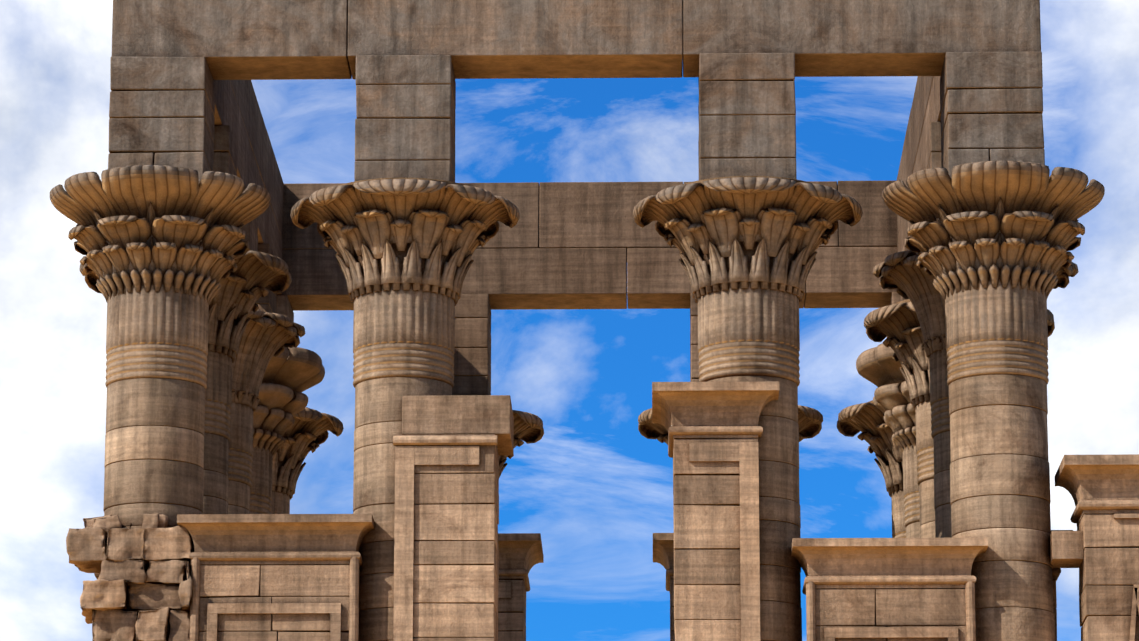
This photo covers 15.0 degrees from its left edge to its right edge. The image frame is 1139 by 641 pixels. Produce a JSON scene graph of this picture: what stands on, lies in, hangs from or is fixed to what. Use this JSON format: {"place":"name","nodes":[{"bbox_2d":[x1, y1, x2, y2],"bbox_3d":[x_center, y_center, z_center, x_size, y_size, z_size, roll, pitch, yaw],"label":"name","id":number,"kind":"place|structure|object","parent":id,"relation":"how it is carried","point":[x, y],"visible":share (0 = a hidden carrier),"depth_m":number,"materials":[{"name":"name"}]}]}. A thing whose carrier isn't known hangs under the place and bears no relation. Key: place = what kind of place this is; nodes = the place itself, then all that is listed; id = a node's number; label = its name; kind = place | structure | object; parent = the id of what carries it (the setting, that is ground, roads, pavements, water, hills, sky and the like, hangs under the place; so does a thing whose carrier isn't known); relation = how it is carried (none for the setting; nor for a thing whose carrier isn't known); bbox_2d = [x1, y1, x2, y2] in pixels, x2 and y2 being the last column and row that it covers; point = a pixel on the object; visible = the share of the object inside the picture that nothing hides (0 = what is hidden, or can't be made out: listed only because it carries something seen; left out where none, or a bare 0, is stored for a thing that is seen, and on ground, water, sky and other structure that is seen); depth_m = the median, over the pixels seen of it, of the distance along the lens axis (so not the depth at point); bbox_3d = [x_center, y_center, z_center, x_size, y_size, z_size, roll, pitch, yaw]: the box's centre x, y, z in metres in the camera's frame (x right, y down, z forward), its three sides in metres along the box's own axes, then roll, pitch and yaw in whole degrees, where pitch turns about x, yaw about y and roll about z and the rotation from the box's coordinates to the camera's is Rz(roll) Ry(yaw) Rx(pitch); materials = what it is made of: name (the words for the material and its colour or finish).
{"place":"outdoors","nodes":[
{"label":"outdoors","id":0,"kind":"place"},
{"bbox_2d":[0,0,1138,640],"label":"sky","id":1,"kind":"structure","parent":0,"point":[596,491],"materials":[{"name":"blue"}]},
{"bbox_2d":[199,395,1056,640],"bbox_3d":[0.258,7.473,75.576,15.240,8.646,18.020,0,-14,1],"label":"stone walls","id":2,"kind":"structure","parent":0,"point":[456,580],"depth_m":67.23,"materials":[{"name":"brown stone"}]},
{"bbox_2d":[1050,514,1138,640],"bbox_3d":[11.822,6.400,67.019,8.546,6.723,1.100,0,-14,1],"label":"annex wall blocks","id":3,"kind":"structure","parent":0,"point":[1100,552],"depth_m":67.17,"materials":[{"name":"brown stone"}]},
{"label":"ground","id":4,"kind":"structure","parent":0,"visible":0},
{"bbox_3d":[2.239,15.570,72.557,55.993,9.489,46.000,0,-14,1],"label":"terrace platform","id":5,"kind":"object","parent":4,"relation":"on","visible":0},
{"bbox_2d":[66,513,194,640],"bbox_3d":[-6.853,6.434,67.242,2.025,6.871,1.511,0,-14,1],"label":"broken stone masonry","id":6,"kind":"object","parent":5,"relation":"on","point":[114,553],"depth_m":67.28,"materials":[{"name":"stone"}]},
{"bbox_2d":[103,374,1054,640],"bbox_3d":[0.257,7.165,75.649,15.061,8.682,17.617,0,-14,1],"label":"column shafts","id":7,"kind":"object","parent":5,"relation":"on","point":[165,454],"depth_m":67.92,"materials":[{"name":"stone"}]},
{"bbox_2d":[105,279,1048,537],"bbox_3d":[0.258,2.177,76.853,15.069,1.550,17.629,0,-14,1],"label":"column neck","id":8,"kind":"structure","parent":7,"relation":"on","point":[748,331],"depth_m":68.51,"materials":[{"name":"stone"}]},
{"bbox_2d":[50,161,1104,499],"bbox_3d":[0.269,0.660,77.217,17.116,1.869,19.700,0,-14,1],"label":"capitals","id":9,"kind":"object","parent":8,"relation":"on","point":[974,225],"visible":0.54,"depth_m":68.73,"materials":[{"name":"stone"}]},
{"bbox_2d":[108,51,1044,394],"bbox_3d":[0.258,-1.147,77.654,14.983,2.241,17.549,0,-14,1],"label":"pillar blocks","id":10,"kind":"structure","parent":9,"relation":"on","point":[162,109],"depth_m":69.21,"materials":[{"name":"stone"}]},
{"bbox_2d":[111,0,1040,310],"bbox_3d":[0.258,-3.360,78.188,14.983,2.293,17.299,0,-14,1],"label":"architrave","id":11,"kind":"object","parent":10,"relation":"on","point":[575,246],"visible":0.44,"depth_m":69.85,"materials":[{"name":"stone"}]},
{"bbox_2d":[94,381,1072,640],"bbox_3d":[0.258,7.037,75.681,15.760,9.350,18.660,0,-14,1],"label":"cornices and moldings","id":12,"kind":"structure","parent":5,"relation":"on","point":[706,409],"depth_m":67.26,"materials":[{"name":"brown stone"}]},
{"bbox_2d":[1055,454,1138,640],"bbox_3d":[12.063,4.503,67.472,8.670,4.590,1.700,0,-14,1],"label":"cornice","id":13,"kind":"structure","parent":5,"relation":"on","point":[1100,484],"depth_m":67.35,"materials":[{"name":"brown stone"}]}
]}

